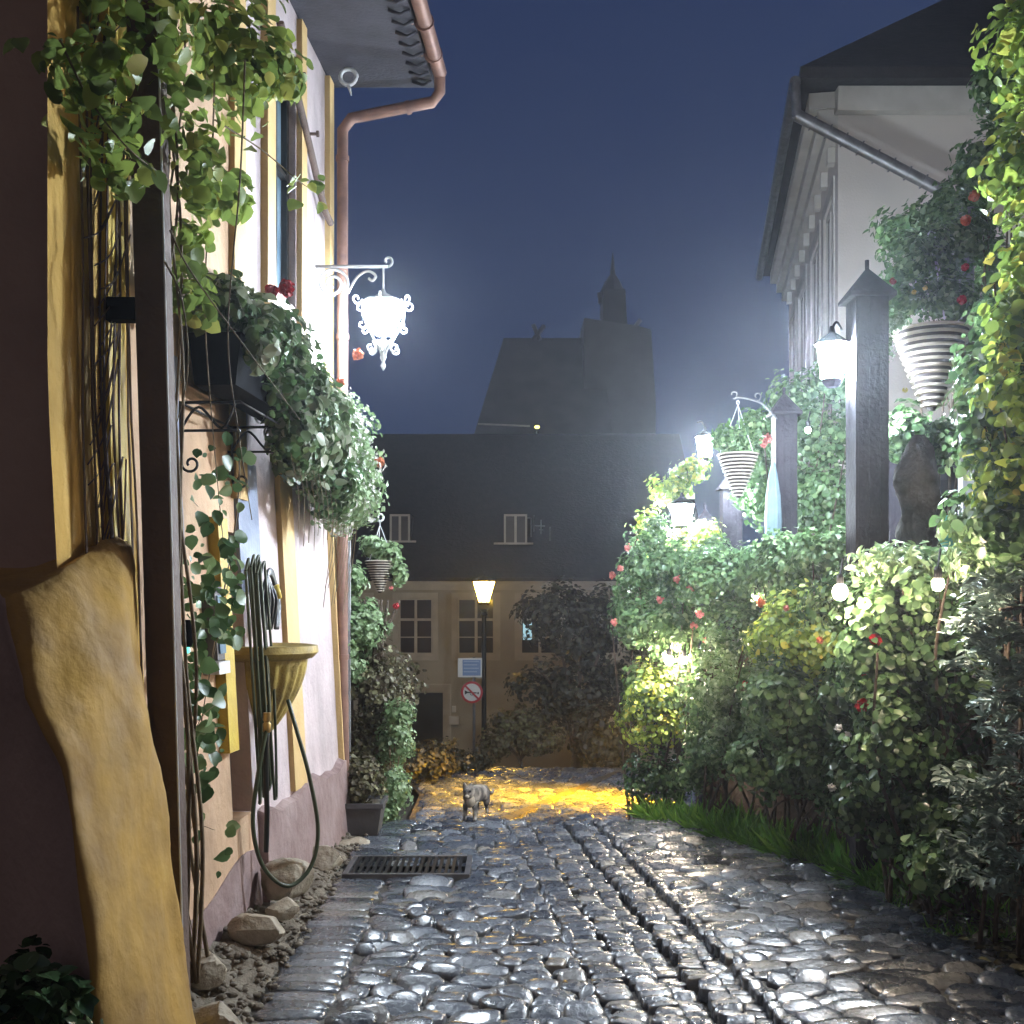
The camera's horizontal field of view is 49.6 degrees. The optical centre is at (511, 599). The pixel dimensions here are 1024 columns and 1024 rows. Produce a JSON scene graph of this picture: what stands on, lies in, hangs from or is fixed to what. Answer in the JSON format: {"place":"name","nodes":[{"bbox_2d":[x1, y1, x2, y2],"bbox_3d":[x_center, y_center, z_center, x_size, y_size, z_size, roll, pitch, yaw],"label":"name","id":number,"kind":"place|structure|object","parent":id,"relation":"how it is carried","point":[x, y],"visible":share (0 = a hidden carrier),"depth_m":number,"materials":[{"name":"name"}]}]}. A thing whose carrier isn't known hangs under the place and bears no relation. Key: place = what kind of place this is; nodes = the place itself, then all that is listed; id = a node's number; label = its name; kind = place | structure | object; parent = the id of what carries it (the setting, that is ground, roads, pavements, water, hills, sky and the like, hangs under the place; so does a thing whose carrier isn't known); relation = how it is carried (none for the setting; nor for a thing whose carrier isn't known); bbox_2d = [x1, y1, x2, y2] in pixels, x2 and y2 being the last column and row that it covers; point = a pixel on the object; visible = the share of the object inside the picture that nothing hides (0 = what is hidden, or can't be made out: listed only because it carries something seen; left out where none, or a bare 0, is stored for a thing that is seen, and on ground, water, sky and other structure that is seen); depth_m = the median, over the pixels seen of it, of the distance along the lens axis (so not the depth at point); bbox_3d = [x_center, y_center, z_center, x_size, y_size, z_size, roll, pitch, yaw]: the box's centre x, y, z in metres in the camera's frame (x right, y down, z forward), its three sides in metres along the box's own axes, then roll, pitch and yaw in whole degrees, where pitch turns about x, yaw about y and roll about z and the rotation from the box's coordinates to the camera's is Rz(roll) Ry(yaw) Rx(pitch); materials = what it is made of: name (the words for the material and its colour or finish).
{"place":"outdoors","nodes":[
{"label":"outdoors","id":0,"kind":"place"},
{"bbox_2d":[246,766,1023,1023],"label":"cobbled street","id":1,"kind":"structure","parent":0,"point":[591,904],"depth_m":5.18,"materials":[{"name":"grey stone"}]},
{"bbox_2d":[345,751,387,834],"bbox_3d":[-1.045,1.295,7.502,0.421,0.540,0.380,0,0,0],"label":"planter box","id":2,"kind":"object","parent":1,"relation":"on","point":[365,809],"visible":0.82,"depth_m":7.41,"materials":[{"name":"green plant"}]},
{"bbox_2d":[342,855,471,882],"bbox_3d":[-0.600,1.584,6.495,0.720,0.072,0.470,0,0,0],"label":"drain grate","id":3,"kind":"object","parent":1,"relation":"on","point":[390,871],"visible":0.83,"depth_m":6.47,"materials":[{"name":"metal"}]},
{"bbox_2d":[463,783,493,820],"bbox_3d":[-0.241,1.430,8.061,0.128,0.282,0.669,0,0,19],"label":"dog","id":4,"kind":"object","parent":1,"relation":"on","point":[474,795],"visible":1,"depth_m":7.89},
{"bbox_2d":[795,547,1023,925],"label":"glossy bush","id":5,"kind":"object","parent":1,"relation":"on","point":[883,761],"visible":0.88,"depth_m":5.36,"materials":[{"name":"green plant"}]},
{"bbox_2d":[833,558,847,599],"bbox_3d":[1.582,-0.102,5.359,0.072,0.210,0.090,0,0,0],"label":"light bulb","id":6,"kind":"object","parent":5,"relation":"attached to","point":[840,591],"visible":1,"depth_m":5.33,"materials":[{"name":"white glass"}]},
{"bbox_2d":[826,861,1023,975],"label":"leaf litter","id":7,"kind":"object","parent":1,"relation":"on","point":[974,914],"visible":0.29,"depth_m":5.30,"materials":[{"name":"black plant"}]},
{"bbox_2d":[334,0,940,630],"label":"sky","id":8,"kind":"structure","parent":0,"point":[563,136],"materials":[{"name":"blue"}]},
{"bbox_2d":[385,783,1023,960],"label":"ground","id":9,"kind":"structure","parent":0,"point":[408,810],"depth_m":5.80,"materials":[{"name":"soil"}]},
{"bbox_2d":[0,0,446,1023],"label":"corner house","id":10,"kind":"structure","parent":9,"relation":"on","point":[86,882],"depth_m":3.75,"materials":[{"name":"paint"}]},
{"bbox_2d":[76,6,142,677],"bbox_3d":[-1.403,-0.700,3.955,0.099,3.101,0.450,0,0,4],"label":"wall trellis","id":11,"kind":"object","parent":10,"relation":"attached to","point":[104,423],"depth_m":3.92,"materials":[{"name":"brown wood"}]},
{"bbox_2d":[181,620,192,652],"bbox_3d":[-1.289,0.145,4.400,0.048,0.134,0.046,0,0,0],"label":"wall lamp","id":12,"kind":"object","parent":10,"relation":"attached to","point":[189,638],"visible":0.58,"depth_m":4.39,"materials":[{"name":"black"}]},
{"bbox_2d":[202,587,230,674],"bbox_3d":[-1.333,0.135,4.973,0.096,0.390,0.150,0,0,4],"label":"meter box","id":13,"kind":"object","parent":10,"relation":"attached to","point":[223,664],"visible":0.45,"depth_m":4.93,"materials":[{"name":"white plastic"}]},
{"bbox_2d":[181,431,256,948],"bbox_3d":[-1.231,0.346,4.551,0.327,2.165,0.533,0,0,-6],"label":"wall creeper","id":14,"kind":"object","parent":10,"relation":"attached to","point":[219,623],"depth_m":4.53,"materials":[{"name":"green plant"}]},
{"bbox_2d":[260,567,281,629],"bbox_3d":[-1.219,-0.006,5.674,0.058,0.321,0.289,0,0,5],"label":"black cable coil","id":15,"kind":"object","parent":10,"relation":"hanging from","point":[274,593],"visible":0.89,"depth_m":5.65,"materials":[{"name":"black rubber"}]},
{"bbox_2d":[179,269,363,553],"bbox_3d":[-1.119,-0.889,5.513,0.536,1.292,1.864,0,0,10],"label":"flower box","id":16,"kind":"object","parent":10,"relation":"attached to","point":[311,451],"visible":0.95,"depth_m":5.26,"materials":[{"name":"black plastic"}]},
{"bbox_2d":[234,643,318,729],"bbox_3d":[-1.310,0.465,5.740,0.610,0.470,0.607,0,0,0],"label":"wall basin","id":17,"kind":"object","parent":10,"relation":"attached to","point":[288,662],"depth_m":5.57,"materials":[{"name":"ceramic"}]},
{"bbox_2d":[244,554,319,887],"bbox_3d":[-1.123,0.583,5.439,0.344,1.620,0.340,0,0,0],"label":"garden hose","id":18,"kind":"object","parent":10,"relation":"hanging from","point":[266,778],"visible":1,"depth_m":5.40,"materials":[{"name":"green rubber"}]},
{"bbox_2d":[276,100,288,300],"bbox_3d":[-1.383,-2.385,6.394,0.050,1.270,0.541,0,0,4],"label":"window","id":19,"kind":"structure","parent":10,"relation":"in","point":[282,109],"depth_m":6.61,"materials":[{"name":"blue glass"}]},
{"bbox_2d":[296,348,389,610],"bbox_3d":[-1.020,-0.713,6.765,0.512,1.614,1.150,0,0,0],"label":"flower box","id":20,"kind":"object","parent":10,"relation":"attached to","point":[368,496],"visible":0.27,"depth_m":6.72,"materials":[{"name":"green plastic"}]},
{"bbox_2d":[315,256,413,370],"bbox_3d":[-0.932,-1.890,7.195,0.652,0.820,0.397,0,0,24],"label":"wall lantern","id":21,"kind":"object","parent":10,"relation":"attached to","point":[383,310],"depth_m":7.11,"materials":[{"name":"white metal"}]},
{"bbox_2d":[191,832,367,1023],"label":"rubble verge","id":22,"kind":"structure","parent":9,"relation":"on","point":[250,976],"depth_m":4.79,"materials":[{"name":"grey stone"}]},
{"bbox_2d":[0,934,103,1023],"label":"bush","id":23,"kind":"object","parent":22,"relation":"on","point":[42,991],"visible":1,"depth_m":2.97,"materials":[{"name":"green plant"}]},
{"bbox_2d":[106,0,190,993],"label":"timber post","id":24,"kind":"object","parent":22,"relation":"on","point":[147,309],"visible":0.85,"depth_m":3.93,"materials":[{"name":"brown wood"}]},
{"bbox_2d":[3,0,327,983],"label":"climbing vine","id":25,"kind":"object","parent":24,"relation":"attached to","point":[205,192],"visible":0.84,"depth_m":4.16,"materials":[{"name":"green plant"}]},
{"bbox_2d":[190,950,226,990],"bbox_3d":[-1.201,1.457,4.343,0.157,0.140,0.160,0,0,0],"label":"rock","id":26,"kind":"object","parent":22,"relation":"on","point":[213,971],"visible":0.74,"depth_m":4.31,"materials":[{"name":"stone"}]},
{"bbox_2d":[193,1001,241,1023],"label":"rock","id":27,"kind":"object","parent":22,"relation":"on","point":[218,1012],"visible":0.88,"depth_m":3.92,"materials":[{"name":"stone"}]},
{"bbox_2d":[227,913,284,945],"bbox_3d":[-1.141,1.467,4.953,0.259,0.141,0.150,0,0,0],"label":"rock","id":28,"kind":"object","parent":22,"relation":"on","point":[249,929],"visible":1,"depth_m":4.90,"materials":[{"name":"stone"}]},
{"bbox_2d":[265,896,299,920],"bbox_3d":[-1.068,1.433,5.149,0.143,0.102,0.130,0,0,-40],"label":"rock","id":29,"kind":"object","parent":22,"relation":"on","point":[285,908],"visible":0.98,"depth_m":5.11,"materials":[{"name":"stone"}]},
{"bbox_2d":[260,857,314,900],"bbox_3d":[-1.102,1.380,5.486,0.263,0.203,0.222,0,0,-27],"label":"rock","id":30,"kind":"object","parent":22,"relation":"on","point":[289,870],"visible":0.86,"depth_m":5.44,"materials":[{"name":"stone"}]},
{"bbox_2d":[312,845,342,870],"bbox_3d":[-1.132,1.519,6.503,0.268,0.173,0.210,0,0,0],"label":"rock","id":31,"kind":"object","parent":22,"relation":"on","point":[328,858],"visible":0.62,"depth_m":6.43,"materials":[{"name":"stone"}]},
{"bbox_2d":[339,836,369,846],"bbox_3d":[-1.049,1.596,7.192,0.273,0.116,0.207,0,0,0],"label":"rock","id":32,"kind":"object","parent":9,"relation":"on","point":[360,840],"visible":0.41,"depth_m":7.16,"materials":[{"name":"stone"}]},
{"bbox_2d":[348,513,383,762],"bbox_3d":[-1.078,0.511,7.981,0.069,2.462,0.598,0,0,-32],"label":"thin post","id":33,"kind":"object","parent":9,"relation":"on","point":[349,632],"visible":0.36,"depth_m":8.18,"materials":[{"name":"grey metal"}]},
{"bbox_2d":[357,522,408,608],"bbox_3d":[-0.902,-0.242,7.751,0.360,0.616,0.253,0,0,10],"label":"hanging basket","id":34,"kind":"object","parent":33,"relation":"hanging from","point":[383,562],"visible":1,"depth_m":7.70,"materials":[{"name":"grey"}]},
{"bbox_2d":[348,560,425,791],"bbox_3d":[-1.055,0.633,8.477,0.835,1.876,0.573,0,0,-25],"label":"ivy shrub","id":35,"kind":"object","parent":9,"relation":"on","point":[369,629],"visible":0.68,"depth_m":8.38,"materials":[{"name":"green plant"}]},
{"bbox_2d":[373,697,417,823],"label":"pale bush","id":36,"kind":"object","parent":9,"relation":"on","point":[398,738],"visible":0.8,"depth_m":8.18,"materials":[{"name":"green plant"}]},
{"bbox_2d":[371,661,428,782],"bbox_3d":[-1.560,1.651,14.995,0.862,1.647,0.741,0,0,0],"label":"bare creeper","id":37,"kind":"object","parent":9,"relation":"on","point":[417,670],"visible":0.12,"depth_m":14.96,"materials":[{"name":"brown plant"}]},
{"bbox_2d":[388,736,496,782],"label":"dim shrub","id":38,"kind":"object","parent":9,"relation":"on","point":[431,762],"visible":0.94,"depth_m":14.06,"materials":[{"name":"orange plant"}]},
{"bbox_2d":[458,657,482,753],"bbox_3d":[-0.786,2.201,20.970,0.473,2.243,0.113,0,0,0],"label":"traffic sign","id":39,"kind":"object","parent":9,"relation":"on","point":[471,691],"visible":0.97,"depth_m":20.93,"materials":[{"name":"metal"}]},
{"bbox_2d":[472,572,495,764],"bbox_3d":[-0.555,1.458,22.000,0.470,4.038,0.407,0,0,0],"label":"street lamp","id":40,"kind":"object","parent":9,"relation":"on","point":[484,585],"visible":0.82,"depth_m":21.95,"materials":[{"name":"black metal"}]},
{"bbox_2d":[475,702,570,766],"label":"dim shrub","id":41,"kind":"object","parent":9,"relation":"on","point":[513,726],"visible":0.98,"depth_m":18.28,"materials":[{"name":"green plant"}]},
{"bbox_2d":[351,434,697,767],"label":"house","id":42,"kind":"structure","parent":9,"relation":"on","point":[514,516],"depth_m":27.75,"materials":[{"name":"beige paint"}]},
{"bbox_2d":[352,593,372,658],"bbox_3d":[-3.968,0.645,27.052,1.185,1.648,0.175,0,0,0],"label":"window","id":43,"kind":"structure","parent":42,"relation":"in","point":[363,595],"depth_m":26.97,"materials":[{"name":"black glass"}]},
{"bbox_2d":[393,593,437,659],"bbox_3d":[-2.349,0.645,27.052,1.112,1.648,0.175,0,0,0],"label":"window","id":44,"kind":"structure","parent":42,"relation":"in","point":[415,627],"depth_m":27.07,"materials":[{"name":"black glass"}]},
{"bbox_2d":[409,693,442,756],"bbox_3d":[-2.106,3.422,27.180,0.852,2.316,0.040,0,0,0],"label":"door","id":45,"kind":"structure","parent":42,"relation":"in","point":[428,724],"depth_m":27.16,"materials":[{"name":"black paint"}]},
{"bbox_2d":[452,593,499,659],"bbox_3d":[-0.876,0.645,27.052,1.185,1.648,0.175,0,0,0],"label":"window","id":46,"kind":"structure","parent":42,"relation":"in","point":[466,617],"depth_m":27.07,"materials":[{"name":"black glass"}]},
{"bbox_2d":[515,593,564,659],"bbox_3d":[0.682,0.645,27.052,1.234,1.648,0.175,0,0,0],"label":"window","id":47,"kind":"structure","parent":42,"relation":"in","point":[523,651],"depth_m":27.07,"materials":[{"name":"black glass"}]},
{"bbox_2d":[577,593,624,659],"bbox_3d":[2.167,0.645,27.052,1.185,1.648,0.175,0,0,0],"label":"window","id":48,"kind":"structure","parent":42,"relation":"in","point":[617,646],"depth_m":26.97,"materials":[{"name":"black glass"}]},
{"bbox_2d":[500,769,623,819],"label":"kerb","id":49,"kind":"structure","parent":9,"relation":"on","point":[521,813],"depth_m":11.75,"materials":[{"name":"yellow stone"}]},
{"bbox_2d":[474,252,655,433],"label":"church","id":50,"kind":"structure","parent":9,"relation":"on","point":[596,377],"depth_m":74.00,"materials":[{"name":"stone"}]},
{"bbox_2d":[503,575,668,767],"bbox_3d":[1.497,1.351,19.540,2.826,3.571,2.429,0,0,36],"label":"dark tree","id":51,"kind":"object","parent":9,"relation":"on","point":[593,739],"visible":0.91,"depth_m":19.26,"materials":[{"name":"green plant"}]},
{"bbox_2d":[607,511,730,820],"bbox_3d":[1.202,0.581,8.458,1.025,2.595,0.980,0,0,26],"label":"rose bush","id":52,"kind":"object","parent":9,"relation":"on","point":[648,696],"visible":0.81,"depth_m":8.30,"materials":[{"name":"green plant"}]},
{"bbox_2d":[665,643,672,664],"bbox_3d":[1.134,0.369,8.011,0.066,0.202,0.086,0,0,0],"label":"light bulb","id":53,"kind":"object","parent":52,"relation":"attached to","point":[668,659],"visible":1,"depth_m":7.98,"materials":[{"name":"white glass"}]},
{"bbox_2d":[680,638,687,663],"bbox_3d":[1.245,0.368,8.017,0.050,0.189,0.085,0,0,15],"label":"light bulb","id":54,"kind":"object","parent":52,"relation":"attached to","point":[683,659],"visible":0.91,"depth_m":7.99,"materials":[{"name":"white glass"}]},
{"bbox_2d":[624,453,725,753],"bbox_3d":[1.381,-0.005,9.653,0.904,2.617,0.964,0,0,0],"label":"leafy shrub","id":55,"kind":"object","parent":9,"relation":"on","point":[690,470],"visible":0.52,"depth_m":9.62,"materials":[{"name":"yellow plant"}]},
{"bbox_2d":[668,492,695,800],"bbox_3d":[1.472,0.524,9.600,0.222,2.910,0.222,0,0,-22],"label":"garden lantern","id":56,"kind":"object","parent":9,"relation":"on","point":[681,508],"visible":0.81,"depth_m":9.54,"materials":[{"name":"white glass"}]},
{"bbox_2d":[694,504,718,806],"bbox_3d":[1.827,0.569,10.500,0.220,2.960,0.220,0,0,0],"label":"garden post","id":57,"kind":"object","parent":9,"relation":"on","point":[706,515],"visible":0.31,"depth_m":10.43,"materials":[{"name":"white wood"}]},
{"bbox_2d":[695,421,711,461],"bbox_3d":[1.801,-1.498,10.488,0.245,0.373,0.188,0,0,-25],"label":"garden lantern","id":58,"kind":"object","parent":57,"relation":"attached to","point":[703,441],"visible":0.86,"depth_m":10.45,"materials":[{"name":"white"}]},
{"bbox_2d":[715,477,742,630],"bbox_3d":[2.172,0.383,11.000,0.260,3.410,0.260,0,0,0],"label":"garden post","id":59,"kind":"object","parent":9,"relation":"on","point":[731,518],"visible":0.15,"depth_m":10.90,"materials":[{"name":"grey wood"}]},
{"bbox_2d":[766,387,802,543],"bbox_3d":[2.183,0.109,8.900,0.240,3.630,0.240,0,0,0],"label":"garden post","id":60,"kind":"object","parent":9,"relation":"on","point":[786,410],"visible":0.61,"depth_m":8.81,"materials":[{"name":"grey wood"}]},
{"bbox_2d":[731,391,776,418],"bbox_3d":[1.932,-1.532,8.732,0.428,0.220,0.085,0,0,-18],"label":"basket arm","id":61,"kind":"object","parent":60,"relation":"attached to","point":[759,402],"visible":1,"depth_m":8.71},
{"bbox_2d":[710,400,772,497],"bbox_3d":[1.785,-1.185,8.712,0.501,0.768,0.348,0,0,-8],"label":"hanging basket","id":62,"kind":"object","parent":61,"relation":"hanging from","point":[737,461],"visible":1,"depth_m":8.64,"materials":[{"name":"grey"}]},
{"bbox_2d":[616,794,1015,941],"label":"grass verge","id":63,"kind":"object","parent":9,"relation":"on","point":[754,831],"depth_m":6.85,"materials":[{"name":"green plant"}]},
{"bbox_2d":[667,534,776,817],"bbox_3d":[1.566,0.577,7.447,0.925,2.070,1.351,0,0,0],"label":"ivy bush","id":64,"kind":"object","parent":63,"relation":"on","point":[721,703],"visible":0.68,"depth_m":7.56,"materials":[{"name":"green plant"}]},
{"bbox_2d":[722,522,849,844],"bbox_3d":[1.785,0.566,6.757,0.937,2.088,1.179,0,0,21],"label":"mixed bush","id":65,"kind":"object","parent":63,"relation":"on","point":[779,693],"visible":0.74,"depth_m":6.60,"materials":[{"name":"green plant"}]},
{"bbox_2d":[838,260,896,880],"bbox_3d":[2.017,-0.165,6.300,0.255,3.530,0.255,0,0,0],"label":"garden post","id":66,"kind":"object","parent":63,"relation":"on","point":[869,295],"visible":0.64,"depth_m":6.21,"materials":[{"name":"grey wood"}]},
{"bbox_2d":[814,321,849,387],"bbox_3d":[1.857,-1.412,6.353,0.258,0.393,0.198,0,0,-25],"label":"garden lantern","id":67,"kind":"object","parent":66,"relation":"attached to","point":[831,345],"visible":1,"depth_m":6.29,"materials":[{"name":"white glass"}]},
{"bbox_2d":[893,435,940,547],"bbox_3d":[2.306,-0.465,6.300,0.277,0.940,0.277,0,0,22],"label":"stone ornament","id":68,"kind":"object","parent":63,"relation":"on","point":[916,485],"visible":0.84,"depth_m":6.22,"materials":[{"name":"grey stone"}]},
{"bbox_2d":[703,638,1023,915],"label":"garden wall","id":69,"kind":"structure","parent":9,"relation":"on","point":[737,794],"depth_m":7.65,"materials":[{"name":"grey stone"}]},
{"bbox_2d":[844,533,1019,759],"bbox_3d":[2.024,0.234,5.330,0.845,1.146,1.006,0,0,20],"label":"leafy bush","id":70,"kind":"object","parent":9,"relation":"on","point":[884,555],"visible":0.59,"depth_m":5.38,"materials":[{"name":"green plant"}]},
{"bbox_2d":[929,0,1023,960],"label":"climbing vine","id":71,"kind":"object","parent":9,"relation":"on","point":[990,448],"visible":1,"depth_m":4.71,"materials":[{"name":"green plant"}]},
{"bbox_2d":[930,540,1023,900],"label":"leafy shrub","id":72,"kind":"object","parent":9,"relation":"on","point":[985,635],"visible":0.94,"depth_m":4.61,"materials":[{"name":"leaf"},{"name":"bark"}]},
{"bbox_2d":[932,548,943,590],"bbox_3d":[1.829,-0.133,4.767,0.050,0.189,0.085,0,0,15],"label":"light bulb","id":73,"kind":"object","parent":72,"relation":"attached to","point":[937,583],"visible":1,"depth_m":4.74,"materials":[{"name":"white glass"}]},
{"bbox_2d":[805,411,810,432],"bbox_3d":[2.230,-1.337,8.315,0.039,0.176,0.080,0,0,45],"label":"light bulb","id":74,"kind":"object","parent":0,"point":[807,429],"visible":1,"depth_m":8.29,"materials":[{"name":"white glass"}]},
{"bbox_2d":[938,515,962,590],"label":"plant","id":75,"kind":"object","parent":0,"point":[947,539],"visible":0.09,"depth_m":5.66,"materials":[{"name":"green plant"}]},
{"bbox_2d":[889,423,1019,657],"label":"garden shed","id":76,"kind":"structure","parent":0,"point":[895,512],"depth_m":7.60,"materials":[{"name":"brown wood"}]},
{"bbox_2d":[940,480,950,514],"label":"window","id":77,"kind":"structure","parent":76,"relation":"in","point":[944,483],"depth_m":7.58,"materials":[{"name":"grey glass"}]},
{"label":"garden terrace","id":78,"kind":"structure","parent":0,"visible":0},
{"bbox_2d":[764,456,781,537],"bbox_3d":[2.066,-0.367,8.750,0.132,1.533,0.139,0,0,0],"label":"furled parasol","id":79,"kind":"object","parent":78,"relation":"on","point":[773,515],"visible":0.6,"depth_m":8.71,"materials":[{"name":"fabric"}]},
{"bbox_2d":[727,357,845,538],"bbox_3d":[2.415,-0.832,9.412,0.856,2.481,1.441,0,0,-37],"label":"ivy screen","id":80,"kind":"object","parent":78,"relation":"on","point":[821,499],"visible":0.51,"depth_m":9.07,"materials":[{"name":"green plant"}]},
{"bbox_2d":[756,0,1023,535],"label":"white house","id":81,"kind":"structure","parent":78,"relation":"on","point":[873,122],"depth_m":14.00,"materials":[{"name":"paint"}]},
{"bbox_2d":[789,297,795,394],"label":"window","id":82,"kind":"structure","parent":81,"relation":"in","point":[793,311],"depth_m":21.06,"materials":[{"name":"glass"}]},
{"bbox_2d":[797,264,806,391],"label":"window","id":83,"kind":"structure","parent":81,"relation":"in","point":[803,304],"depth_m":18.87,"materials":[{"name":"glass"}]},
{"bbox_2d":[809,220,820,425],"bbox_3d":[4.594,-4.000,16.759,0.062,2.960,1.560,0,0,10],"label":"window","id":84,"kind":"structure","parent":81,"relation":"in","point":[816,267],"depth_m":16.99,"materials":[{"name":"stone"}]},
{"bbox_2d":[822,176,834,413],"bbox_3d":[4.293,-4.000,14.984,0.062,2.960,1.360,0,0,10],"label":"window","id":85,"kind":"structure","parent":81,"relation":"in","point":[830,226],"depth_m":15.02,"materials":[{"name":"stone"}]},
{"bbox_2d":[862,52,1023,658],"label":"arch creeper","id":86,"kind":"object","parent":78,"relation":"on","point":[979,150],"visible":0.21,"depth_m":7.11,"materials":[{"name":"green plant"}]},
{"bbox_2d":[931,207,973,648],"bbox_3d":[2.652,-0.400,6.727,0.397,4.000,0.095,0,0,-29],"label":"pergola post","id":87,"kind":"object","parent":78,"relation":"on","point":[962,483],"visible":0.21,"depth_m":6.76,"materials":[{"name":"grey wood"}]},
{"bbox_2d":[875,181,1003,473],"bbox_3d":[2.477,-1.641,6.688,0.856,1.687,0.952,0,0,0],"label":"hanging basket","id":88,"kind":"object","parent":87,"relation":"hanging from","point":[923,351],"visible":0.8,"depth_m":6.50,"materials":[{"name":"grey"}]}
]}

